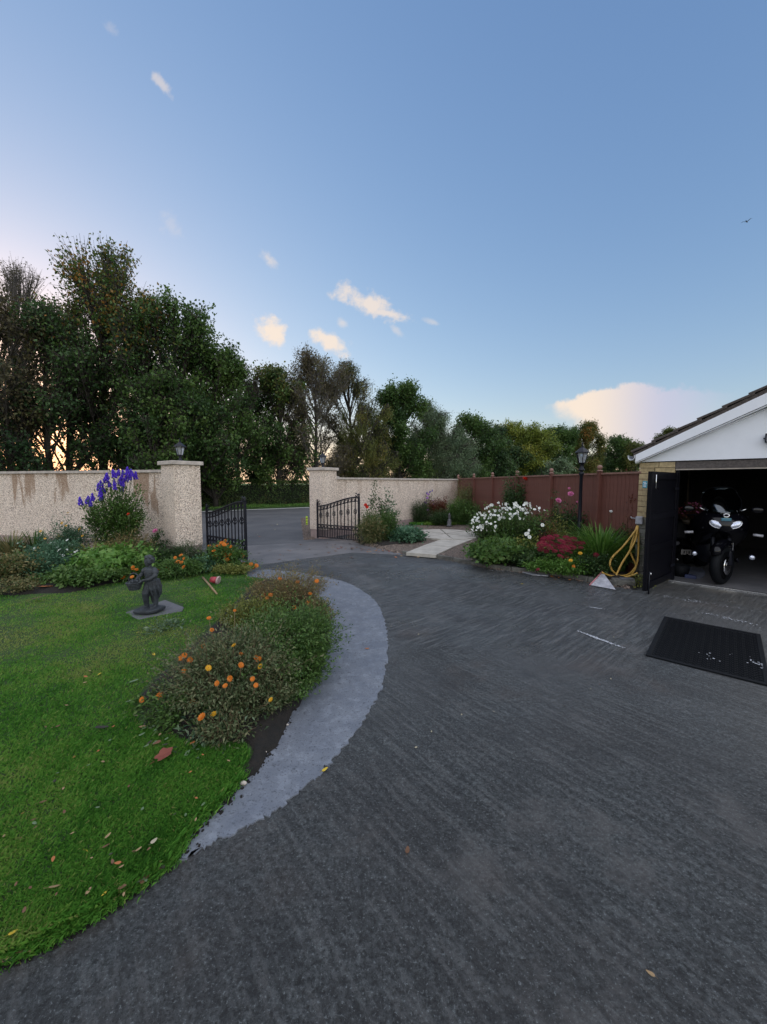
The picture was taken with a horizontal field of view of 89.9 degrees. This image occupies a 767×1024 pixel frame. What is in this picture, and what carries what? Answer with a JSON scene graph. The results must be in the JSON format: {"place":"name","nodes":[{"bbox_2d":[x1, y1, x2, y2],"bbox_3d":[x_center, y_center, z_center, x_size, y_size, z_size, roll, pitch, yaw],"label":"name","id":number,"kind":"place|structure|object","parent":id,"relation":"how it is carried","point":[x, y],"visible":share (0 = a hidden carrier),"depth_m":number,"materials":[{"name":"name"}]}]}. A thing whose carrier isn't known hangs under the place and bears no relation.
{"place":"outdoors","nodes":[
{"label":"outdoors","id":0,"kind":"place"},
{"bbox_2d":[0,545,239,595],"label":"wall bed","id":1,"kind":"object","parent":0,"point":[51,588],"visible":0.06,"depth_m":5.87,"materials":[{"name":"soil"}]},
{"bbox_2d":[0,528,34,557],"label":"crocosmia","id":2,"kind":"object","parent":1,"relation":"on","point":[6,547],"visible":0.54,"depth_m":7.89,"materials":[{"name":"green plant"}]},
{"bbox_2d":[0,571,50,593],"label":"ground cover","id":3,"kind":"object","parent":1,"relation":"on","point":[18,585],"visible":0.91,"depth_m":5.82,"materials":[{"name":"green plant"}]},
{"bbox_2d":[0,546,56,580],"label":"mixed plant","id":4,"kind":"object","parent":1,"relation":"on","point":[6,568],"visible":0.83,"depth_m":6.26,"materials":[{"name":"green plant"}]},
{"bbox_2d":[8,548,76,577],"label":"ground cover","id":5,"kind":"object","parent":1,"relation":"on","point":[49,561],"visible":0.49,"depth_m":6.53,"materials":[{"name":"green plant"}]},
{"bbox_2d":[16,535,94,560],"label":"white daisy","id":6,"kind":"object","parent":1,"relation":"on","point":[57,548],"visible":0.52,"depth_m":7.21,"materials":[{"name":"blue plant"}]},
{"bbox_2d":[23,512,100,551],"bbox_3d":[-6.851,0.491,8.316,1.489,1.039,1.407,0,4,0],"label":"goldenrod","id":7,"kind":"object","parent":1,"relation":"on","point":[66,534],"visible":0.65,"depth_m":8.30,"materials":[{"name":"green plant"}]},
{"bbox_2d":[27,562,125,588],"bbox_3d":[-4.868,0.974,6.286,1.190,0.425,1.194,2,5,26],"label":"geranium","id":8,"kind":"object","parent":1,"relation":"on","point":[70,576],"visible":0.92,"depth_m":6.02,"materials":[{"name":"green plant"}]},
{"bbox_2d":[55,539,160,575],"bbox_3d":[-4.797,0.826,6.870,1.615,0.659,1.430,-2,5,-23],"label":"geranium","id":9,"kind":"object","parent":1,"relation":"on","point":[113,557],"visible":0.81,"depth_m":6.58,"materials":[{"name":"green plant"}]},
{"bbox_2d":[77,466,150,547],"bbox_3d":[-5.752,0.026,8.233,1.492,1.977,1.062,0,4,0],"label":"monkshood","id":10,"kind":"object","parent":1,"relation":"on","point":[114,516],"visible":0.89,"depth_m":8.09,"materials":[{"name":"green plant"}]},
{"bbox_2d":[81,521,158,551],"bbox_3d":[-5.308,0.640,7.833,1.359,0.911,1.355,-3,5,-32],"label":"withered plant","id":11,"kind":"object","parent":1,"relation":"on","point":[135,538],"visible":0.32,"depth_m":7.95,"materials":[{"name":"green plant"}]},
{"bbox_2d":[110,553,153,582],"bbox_3d":[-4.268,0.946,6.528,0.716,0.430,0.782,-3,5,-34],"label":"marigold","id":12,"kind":"object","parent":1,"relation":"on","point":[122,576],"visible":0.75,"depth_m":6.41,"materials":[{"name":"green plant"}]},
{"bbox_2d":[155,554,210,580],"bbox_3d":[-3.627,0.933,6.812,1.050,0.440,1.137,-2,5,-26],"label":"marigold","id":13,"kind":"object","parent":1,"relation":"on","point":[167,567],"visible":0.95,"depth_m":6.68,"materials":[{"name":"green plant"}]},
{"bbox_2d":[163,537,205,560],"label":"lavender","id":14,"kind":"object","parent":1,"relation":"on","point":[187,552],"visible":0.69,"depth_m":7.72,"materials":[{"name":"green plant"}]},
{"bbox_2d":[197,539,250,566],"bbox_3d":[-3.093,0.798,7.554,1.046,0.585,1.079,0,4,0],"label":"marigold","id":15,"kind":"object","parent":1,"relation":"on","point":[224,551],"visible":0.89,"depth_m":7.41,"materials":[{"name":"green plant"}]},
{"bbox_2d":[0,570,264,953],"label":"lawn","id":16,"kind":"structure","parent":0,"point":[140,599],"depth_m":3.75,"materials":[{"name":"plant"}]},
{"bbox_2d":[0,841,185,974],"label":"edge grass","id":17,"kind":"structure","parent":16,"relation":"on","point":[36,946],"depth_m":1.45,"materials":[{"name":"plant"}]},
{"bbox_2d":[126,600,183,619],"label":"paving slab","id":18,"kind":"structure","parent":16,"relation":"on","point":[170,607],"depth_m":4.91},
{"bbox_2d":[125,554,165,613],"bbox_3d":[-3.019,0.903,4.858,0.378,0.720,0.325,1,4,12],"label":"statue","id":19,"kind":"object","parent":18,"relation":"on","point":[152,587],"visible":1,"depth_m":4.84,"materials":[{"name":"stone"}]},
{"bbox_2d":[138,614,185,636],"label":"rosette weed","id":20,"kind":"object","parent":16,"relation":"on","point":[165,621],"visible":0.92,"depth_m":4.34,"materials":[{"name":"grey plant"}]},
{"bbox_2d":[165,765,250,871],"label":"edge grass","id":21,"kind":"structure","parent":16,"relation":"on","point":[193,826],"depth_m":1.90,"materials":[{"name":"plant"}]},
{"bbox_2d":[206,563,255,574],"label":"ground cover","id":22,"kind":"object","parent":16,"relation":"on","point":[236,569],"visible":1,"depth_m":6.90,"materials":[{"name":"green plant"}]},
{"bbox_2d":[202,507,309,519],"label":"road","id":23,"kind":"structure","parent":0,"point":[273,512],"depth_m":21.42,"materials":[{"name":"asphalt"}]},
{"bbox_2d":[202,505,309,510],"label":"verge","id":24,"kind":"structure","parent":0,"point":[296,506],"depth_m":25.96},
{"bbox_2d":[86,284,188,469],"bbox_3d":[-14.259,-6.479,22.645,5.484,12.935,5.958,-3,5,-37],"label":"roadside tree","id":25,"kind":"object","parent":24,"relation":"on","point":[120,333],"visible":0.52,"depth_m":21.57,"materials":[{"name":"green plant"}]},
{"bbox_2d":[99,283,258,498],"bbox_3d":[-12.512,-6.662,23.596,9.060,13.161,7.626,0,4,0],"label":"roadside tree","id":26,"kind":"object","parent":24,"relation":"on","point":[195,329],"visible":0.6,"depth_m":22.15,"materials":[{"name":"green plant"}]},
{"bbox_2d":[201,478,309,507],"bbox_3d":[5.058,-2.092,36.889,42.174,2.203,1.550,-3,5,-34],"label":"hedge","id":27,"kind":"object","parent":24,"relation":"on","point":[255,493],"visible":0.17,"depth_m":27.47,"materials":[{"name":"green plant"}]},
{"bbox_2d":[239,360,324,491],"bbox_3d":[-7.664,-5.724,28.202,5.738,10.584,4.685,-4,6,-44],"label":"roadside tree","id":28,"kind":"object","parent":24,"relation":"on","point":[273,382],"visible":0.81,"depth_m":27.40,"materials":[{"name":"green plant"}]},
{"bbox_2d":[318,355,390,477],"bbox_3d":[-2.646,-6.591,31.624,6.530,11.793,4.986,0,4,0],"label":"roadside tree","id":29,"kind":"object","parent":24,"relation":"on","point":[359,390],"visible":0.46,"depth_m":30.99,"materials":[{"name":"green plant"}]},
{"bbox_2d":[405,398,464,478],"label":"roadside tree","id":30,"kind":"object","parent":24,"relation":"on","point":[440,419],"visible":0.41,"depth_m":34.94,"materials":[{"name":"green plant"}]},
{"bbox_2d":[503,440,547,475],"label":"thicket bush","id":31,"kind":"object","parent":24,"relation":"on","point":[517,453],"visible":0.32,"depth_m":42.52,"materials":[{"name":"green plant"}]},
{"bbox_2d":[202,515,338,547],"bbox_3d":[-5.714,0.682,13.567,16.000,0.030,9.132,-3,5,-34],"label":"road apron","id":32,"kind":"object","parent":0,"point":[286,529],"visible":0.24,"depth_m":13.40,"materials":[{"name":"asphalt"}]},
{"bbox_2d":[179,569,388,860],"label":"path","id":33,"kind":"structure","parent":0,"point":[325,725],"depth_m":2.77,"materials":[{"name":"concrete"}]},
{"bbox_2d":[177,692,305,859],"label":"soil crumbs","id":34,"kind":"object","parent":33,"relation":"on","point":[229,802],"visible":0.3,"depth_m":2.02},
{"bbox_2d":[202,540,404,564],"bbox_3d":[-2.293,0.987,9.423,5.046,0.010,2.797,-2,5,-21],"label":"gateway apron","id":35,"kind":"object","parent":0,"point":[268,553],"visible":0.56,"depth_m":9.63,"materials":[{"name":"concrete"}]},
{"bbox_2d":[205,496,247,560],"bbox_3d":[-3.534,0.319,8.579,1.594,1.380,0.111,3,5,36],"label":"gate leaf","id":36,"kind":"object","parent":35,"relation":"on","point":[209,540],"visible":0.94,"depth_m":8.48,"materials":[{"name":"black metal"}]},
{"bbox_2d":[316,493,359,541],"bbox_3d":[-1.328,0.126,11.102,1.597,1.380,0.111,3,5,32],"label":"gate leaf","id":37,"kind":"object","parent":35,"relation":"on","point":[334,514],"visible":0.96,"depth_m":11.08,"materials":[{"name":"black metal"}]},
{"bbox_2d":[0,534,766,1023],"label":"driveway","id":38,"kind":"structure","parent":0,"point":[586,854],"depth_m":1.76,"materials":[{"name":"asphalt"}]},
{"bbox_2d":[0,862,174,969],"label":"soil crumbs","id":39,"kind":"object","parent":38,"relation":"on","point":[72,936],"visible":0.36,"depth_m":1.45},
{"bbox_2d":[157,460,202,554],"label":"gate pillar","id":40,"kind":"structure","parent":38,"relation":"on","point":[181,498],"depth_m":8.53,"materials":[{"name":"concrete"}]},
{"bbox_2d":[140,579,327,777],"bbox_3d":[-1.325,1.330,4.346,1.650,0.168,4.500,0,4,0],"label":"island bed","id":41,"kind":"object","parent":38,"relation":"on","point":[262,742],"visible":0.14,"depth_m":2.60,"materials":[{"name":"soil"}]},
{"bbox_2d":[122,674,184,717],"bbox_3d":[-1.678,1.378,2.833,0.520,0.228,0.608,0,4,0],"label":"marigold","id":42,"kind":"object","parent":41,"relation":"on","point":[141,700],"visible":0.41,"depth_m":2.81,"materials":[{"name":"green plant"}]},
{"bbox_2d":[136,681,229,735],"bbox_3d":[-1.409,1.343,2.712,0.641,0.302,0.500,0,4,0],"label":"marigold","id":43,"kind":"object","parent":41,"relation":"on","point":[166,720],"visible":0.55,"depth_m":2.61,"materials":[{"name":"green plant"}]},
{"bbox_2d":[179,701,264,753],"bbox_3d":[-1.050,1.367,2.509,0.569,0.281,0.463,0,4,0],"label":"marigold","id":44,"kind":"object","parent":41,"relation":"on","point":[224,735],"visible":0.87,"depth_m":2.47,"materials":[{"name":"green plant"}]},
{"bbox_2d":[138,605,323,721],"bbox_3d":[-1.144,1.114,3.051,1.334,0.705,1.297,0,4,0],"label":"marigold","id":45,"kind":"object","parent":41,"relation":"on","point":[218,666],"visible":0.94,"depth_m":2.84,"materials":[{"name":"green plant"}]},
{"bbox_2d":[209,587,295,630],"bbox_3d":[-1.477,1.127,4.415,0.968,0.465,0.943,-3,5,-37],"label":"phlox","id":46,"kind":"object","parent":41,"relation":"on","point":[255,602],"visible":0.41,"depth_m":4.34,"materials":[{"name":"green plant"}]},
{"bbox_2d":[218,666,307,720],"bbox_3d":[-0.915,1.319,2.834,0.590,0.328,0.588,3,5,35],"label":"marigold","id":47,"kind":"object","parent":41,"relation":"on","point":[274,693],"visible":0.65,"depth_m":2.74,"materials":[{"name":"green plant"}]},
{"bbox_2d":[216,586,353,679],"bbox_3d":[-0.885,1.088,3.567,1.324,0.685,1.499,-4,6,-43],"label":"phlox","id":48,"kind":"object","parent":41,"relation":"on","point":[314,637],"visible":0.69,"depth_m":3.54,"materials":[{"name":"green plant"}]},
{"bbox_2d":[240,559,340,610],"bbox_3d":[-1.201,0.948,4.962,1.285,0.697,1.159,0,4,0],"label":"spent perennial","id":49,"kind":"object","parent":41,"relation":"on","point":[281,585],"visible":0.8,"depth_m":4.83,"materials":[{"name":"brown plant"}]},
{"bbox_2d":[267,642,339,706],"bbox_3d":[-0.667,1.282,3.156,0.738,0.360,0.776,3,5,37],"label":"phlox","id":50,"kind":"object","parent":41,"relation":"on","point":[314,673],"visible":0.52,"depth_m":3.12,"materials":[{"name":"green plant"}]},
{"bbox_2d":[299,593,338,625],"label":"spent perennial","id":51,"kind":"object","parent":41,"relation":"on","point":[320,601],"visible":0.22,"depth_m":4.45,"materials":[{"name":"green plant"}]},
{"bbox_2d":[307,467,338,538],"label":"gate pillar","id":52,"kind":"structure","parent":38,"relation":"on","point":[323,485],"depth_m":11.68,"materials":[{"name":"concrete"}]},
{"bbox_2d":[628,385,766,594],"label":"garage","id":53,"kind":"structure","parent":38,"relation":"on","point":[722,450],"depth_m":6.62,"materials":[{"name":"paint"}]},
{"bbox_2d":[642,471,678,593],"bbox_3d":[4.496,0.295,6.188,1.290,1.870,0.078,-3,6,-38],"label":"garage door leaf","id":54,"kind":"object","parent":53,"relation":"attached to","point":[660,525],"visible":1,"depth_m":6.12,"materials":[{"name":"wood"}]},
{"bbox_2d":[642,471,675,590],"bbox_3d":[4.482,0.269,6.204,1.290,1.820,0.032,-3,6,-38],"label":"door panel","id":55,"kind":"structure","parent":54,"relation":"in","point":[663,498],"depth_m":6.14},
{"bbox_2d":[675,527,692,563],"bbox_3d":[6.306,0.701,7.978,0.485,0.760,0.530,3,5,30],"label":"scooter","id":56,"kind":"object","parent":53,"relation":"on","point":[685,544],"visible":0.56,"depth_m":7.82,"materials":[{"name":"black"}]},
{"bbox_2d":[677,487,764,583],"bbox_3d":[6.056,0.336,7.096,1.063,1.621,2.347,3,5,30],"label":"motorbike","id":57,"kind":"object","parent":53,"relation":"on","point":[717,536],"visible":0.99,"depth_m":6.37,"materials":[{"name":"black metal"}]},
{"bbox_2d":[646,616,766,685],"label":"rubber mat","id":58,"kind":"object","parent":38,"relation":"on","point":[732,652],"visible":1,"depth_m":3.90,"materials":[{"name":"black"}]},
{"bbox_2d":[0,0,766,482],"label":"sky","id":59,"kind":"structure","parent":0,"point":[526,211],"materials":[{"name":"blue"}]},
{"bbox_2d":[406,537,473,557],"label":"garden path","id":60,"kind":"structure","parent":0,"point":[433,549],"depth_m":9.39,"materials":[{"name":"concrete"}]},
{"bbox_2d":[421,529,481,539],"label":"round patio","id":61,"kind":"structure","parent":0,"point":[439,534],"depth_m":11.79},
{"bbox_2d":[347,525,630,588],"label":"garden ground","id":62,"kind":"structure","parent":0,"point":[455,551],"depth_m":9.85,"materials":[{"name":"soil"}]},
{"bbox_2d":[354,533,411,546],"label":"flower bed","id":63,"kind":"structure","parent":62,"relation":"on","point":[384,542],"depth_m":10.37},
{"bbox_2d":[348,507,388,545],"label":"bush","id":64,"kind":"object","parent":63,"relation":"on","point":[373,534],"depth_m":10.39,"materials":[{"name":"green plant"}]},
{"bbox_2d":[356,503,402,540],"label":"mixed shrub","id":65,"kind":"object","parent":63,"relation":"on","point":[388,521],"visible":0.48,"depth_m":10.65,"materials":[{"name":"green plant"}]},
{"bbox_2d":[382,522,429,543],"bbox_3d":[0.607,0.600,10.708,1.427,0.610,1.274,0,4,0],"label":"kale","id":66,"kind":"object","parent":63,"relation":"on","point":[407,533],"visible":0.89,"depth_m":10.52,"materials":[{"name":"green plant"}]},
{"bbox_2d":[336,477,458,535],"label":"garden wall","id":67,"kind":"structure","parent":62,"relation":"on","point":[406,491],"depth_m":14.25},
{"bbox_2d":[409,493,431,522],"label":"lavender","id":68,"kind":"object","parent":62,"relation":"on","point":[419,512],"visible":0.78,"depth_m":15.07,"materials":[{"name":"green plant"}]},
{"bbox_2d":[402,551,616,585],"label":"kerb","id":69,"kind":"structure","parent":62,"relation":"on","point":[519,569],"depth_m":7.41,"materials":[{"name":"concrete"}]},
{"bbox_2d":[501,468,528,526],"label":"climbing rose","id":70,"kind":"object","parent":62,"relation":"on","point":[518,498],"visible":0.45,"depth_m":11.38,"materials":[{"name":"green plant"}]},
{"bbox_2d":[457,465,643,573],"bbox_3d":[3.996,-0.260,12.236,0.140,2.077,10.746,0,4,-6],"label":"board fence","id":71,"kind":"object","parent":62,"relation":"on","point":[603,494],"visible":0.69,"depth_m":8.74,"materials":[{"name":"wood"}]},
{"bbox_2d":[475,553,637,588],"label":"border soil","id":72,"kind":"structure","parent":62,"relation":"on","point":[610,573],"depth_m":6.70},
{"bbox_2d":[460,528,535,567],"bbox_3d":[2.323,0.712,7.802,1.461,0.725,1.400,-3,6,-38],"label":"hydrangea","id":73,"kind":"object","parent":72,"relation":"on","point":[491,549],"visible":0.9,"depth_m":7.55,"materials":[{"name":"green plant"}]},
{"bbox_2d":[465,501,557,542],"bbox_3d":[2.724,0.381,8.217,1.959,1.273,1.567,0,4,0],"label":"japanese anemone","id":74,"kind":"object","parent":72,"relation":"on","point":[504,525],"visible":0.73,"depth_m":8.10,"materials":[{"name":"white plant"}]},
{"bbox_2d":[506,542,547,568],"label":"hydrangea","id":75,"kind":"object","parent":72,"relation":"on","point":[527,554],"visible":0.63,"depth_m":7.32,"materials":[{"name":"green plant"}]},
{"bbox_2d":[517,554,558,574],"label":"ground cover","id":76,"kind":"object","parent":72,"relation":"on","point":[543,565],"visible":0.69,"depth_m":7.00,"materials":[{"name":"green plant"}]},
{"bbox_2d":[533,534,586,569],"bbox_3d":[3.309,0.756,7.219,1.050,0.725,0.740,0,4,0],"label":"sedum","id":77,"kind":"object","parent":72,"relation":"on","point":[558,551],"visible":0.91,"depth_m":7.09,"materials":[{"name":"red plant"}]},
{"bbox_2d":[546,487,589,549],"bbox_3d":[4.159,0.215,8.628,0.972,1.542,0.946,1,5,16],"label":"rose bush","id":78,"kind":"object","parent":72,"relation":"on","point":[568,515],"visible":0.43,"depth_m":8.58,"materials":[{"name":"green plant"}]},
{"bbox_2d":[547,552,592,577],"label":"marigold","id":79,"kind":"object","parent":72,"relation":"on","point":[568,566],"visible":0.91,"depth_m":6.77,"materials":[{"name":"green plant"}]},
{"bbox_2d":[575,442,589,539],"bbox_3d":[4.105,-0.204,8.008,0.295,2.490,0.256,-1,4,-11],"label":"lamp post","id":80,"kind":"object","parent":72,"relation":"on","point":[582,452],"visible":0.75,"depth_m":7.94,"materials":[{"name":"black metal"}]},
{"bbox_2d":[571,550,624,575],"bbox_3d":[3.787,0.886,6.843,1.030,0.497,0.674,0,4,0],"label":"bergenia","id":81,"kind":"object","parent":72,"relation":"on","point":[585,558],"visible":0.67,"depth_m":6.70,"materials":[{"name":"green plant"}]},
{"bbox_2d":[559,519,644,559],"bbox_3d":[4.077,0.586,7.211,1.675,0.967,1.604,0,4,0],"label":"daylily","id":82,"kind":"object","parent":72,"relation":"on","point":[603,541],"visible":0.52,"depth_m":7.00,"materials":[{"name":"green plant"}]},
{"bbox_2d":[601,525,639,576],"bbox_3d":[4.065,0.678,6.553,0.739,0.877,0.310,0,4,0],"label":"garden hose","id":83,"kind":"object","parent":72,"relation":"on","point":[636,537],"visible":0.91,"depth_m":6.61,"materials":[{"name":"rubber"}]},
{"bbox_3d":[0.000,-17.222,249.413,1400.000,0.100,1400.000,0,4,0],"label":"ground","id":84,"kind":"structure","parent":0,"visible":0},
{"bbox_2d":[0,257,47,462],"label":"roadside tree","id":85,"kind":"object","parent":84,"relation":"on","point":[13,282],"visible":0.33,"depth_m":23.12,"materials":[{"name":"green plant"}]},
{"bbox_2d":[0,275,90,470],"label":"roadside tree","id":86,"kind":"object","parent":84,"relation":"on","point":[8,333],"visible":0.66,"depth_m":19.64,"materials":[{"name":"green plant"}]},
{"bbox_2d":[0,292,116,470],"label":"roadside tree","id":87,"kind":"object","parent":84,"relation":"on","point":[28,458],"visible":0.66,"depth_m":20.06,"materials":[{"name":"green plant"}]},
{"bbox_2d":[25,294,118,468],"bbox_3d":[-18.631,-6.483,22.736,5.241,12.928,4.679,0,4,0],"label":"roadside tree","id":88,"kind":"object","parent":84,"relation":"on","point":[72,307],"visible":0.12,"depth_m":22.64,"materials":[{"name":"green plant"}]},
{"bbox_2d":[0,470,164,550],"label":"garden wall","id":89,"kind":"structure","parent":84,"relation":"on","point":[32,501],"depth_m":9.80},
{"bbox_2d":[1,230,172,470],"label":"roadside tree","id":90,"kind":"object","parent":84,"relation":"on","point":[108,276],"visible":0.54,"depth_m":21.51,"materials":[{"name":"green plant"}]},
{"bbox_2d":[115,357,204,476],"bbox_3d":[-12.392,-4.144,21.173,4.615,8.502,4.335,3,5,30],"label":"roadside tree","id":91,"kind":"object","parent":84,"relation":"on","point":[156,410],"visible":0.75,"depth_m":20.54,"materials":[{"name":"green plant"}]},
{"bbox_2d":[163,333,280,506],"bbox_3d":[-10.873,-5.718,24.451,7.209,11.143,6.287,3,5,35],"label":"roadside tree","id":92,"kind":"object","parent":84,"relation":"on","point":[198,363],"visible":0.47,"depth_m":24.18,"materials":[{"name":"green plant"}]},
{"bbox_2d":[224,354,264,478],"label":"roadside tree","id":93,"kind":"object","parent":84,"relation":"on","point":[254,383],"visible":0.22,"depth_m":27.04,"materials":[{"name":"green plant"}]},
{"bbox_2d":[229,379,283,484],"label":"roadside tree","id":94,"kind":"object","parent":84,"relation":"on","point":[253,475],"visible":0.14,"depth_m":28.49,"materials":[{"name":"green plant"}]},
{"bbox_2d":[263,343,360,484],"bbox_3d":[-5.355,-6.655,29.686,7.330,12.221,6.308,0,4,0],"label":"roadside tree","id":95,"kind":"object","parent":84,"relation":"on","point":[309,367],"visible":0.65,"depth_m":28.87,"materials":[{"name":"green plant"}]},
{"bbox_2d":[334,395,403,477],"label":"roadside tree","id":96,"kind":"object","parent":84,"relation":"on","point":[370,462],"visible":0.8,"depth_m":29.88,"materials":[{"name":"green plant"}]},
{"bbox_2d":[363,373,441,478],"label":"roadside tree","id":97,"kind":"object","parent":84,"relation":"on","point":[404,399],"visible":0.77,"depth_m":32.52,"materials":[{"name":"green plant"}]},
{"bbox_2d":[424,424,485,478],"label":"roadside tree","id":98,"kind":"object","parent":84,"relation":"on","point":[459,453],"visible":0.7,"depth_m":34.80,"materials":[{"name":"green plant"}]},
{"bbox_2d":[443,409,508,478],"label":"roadside tree","id":99,"kind":"object","parent":84,"relation":"on","point":[476,428],"visible":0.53,"depth_m":38.00,"materials":[{"name":"green plant"}]},
{"bbox_2d":[477,424,522,476],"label":"roadside tree","id":100,"kind":"object","parent":84,"relation":"on","point":[503,462],"visible":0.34,"depth_m":39.60,"materials":[{"name":"green plant"}]},
{"bbox_2d":[492,417,526,449],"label":"roadside tree","id":101,"kind":"object","parent":84,"relation":"on","point":[509,424],"visible":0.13,"depth_m":45.56,"materials":[{"name":"green plant"}]},
{"bbox_2d":[506,420,563,475],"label":"roadside tree","id":102,"kind":"object","parent":84,"relation":"on","point":[537,440],"visible":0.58,"depth_m":42.86,"materials":[{"name":"green plant"}]},
{"bbox_2d":[543,456,576,474],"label":"roadside tree","id":103,"kind":"object","parent":84,"relation":"on","point":[562,466],"visible":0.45,"depth_m":29.16,"materials":[{"name":"green plant"}]},
{"bbox_2d":[538,422,584,473],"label":"roadside tree","id":104,"kind":"object","parent":84,"relation":"on","point":[567,438],"visible":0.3,"depth_m":46.44,"materials":[{"name":"green plant"}]},
{"bbox_2d":[571,417,609,473],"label":"roadside tree","id":105,"kind":"object","parent":84,"relation":"on","point":[589,433],"visible":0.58,"depth_m":48.43,"materials":[{"name":"green plant"}]},
{"bbox_2d":[599,434,641,471],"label":"roadside tree","id":106,"kind":"object","parent":84,"relation":"on","point":[618,443],"visible":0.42,"depth_m":52.64,"materials":[{"name":"green plant"}]},
{"bbox_2d":[621,440,645,471],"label":"roadside tree","id":107,"kind":"object","parent":84,"relation":"on","point":[631,465],"visible":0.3,"depth_m":50.98,"materials":[{"name":"green plant"}]},
{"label":"back lawn","id":108,"kind":"structure","parent":0,"visible":0},
{"bbox_2d":[447,489,480,524],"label":"mixed shrub","id":109,"kind":"object","parent":108,"relation":"on","point":[460,513],"visible":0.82,"depth_m":14.77,"materials":[{"name":"green plant"}]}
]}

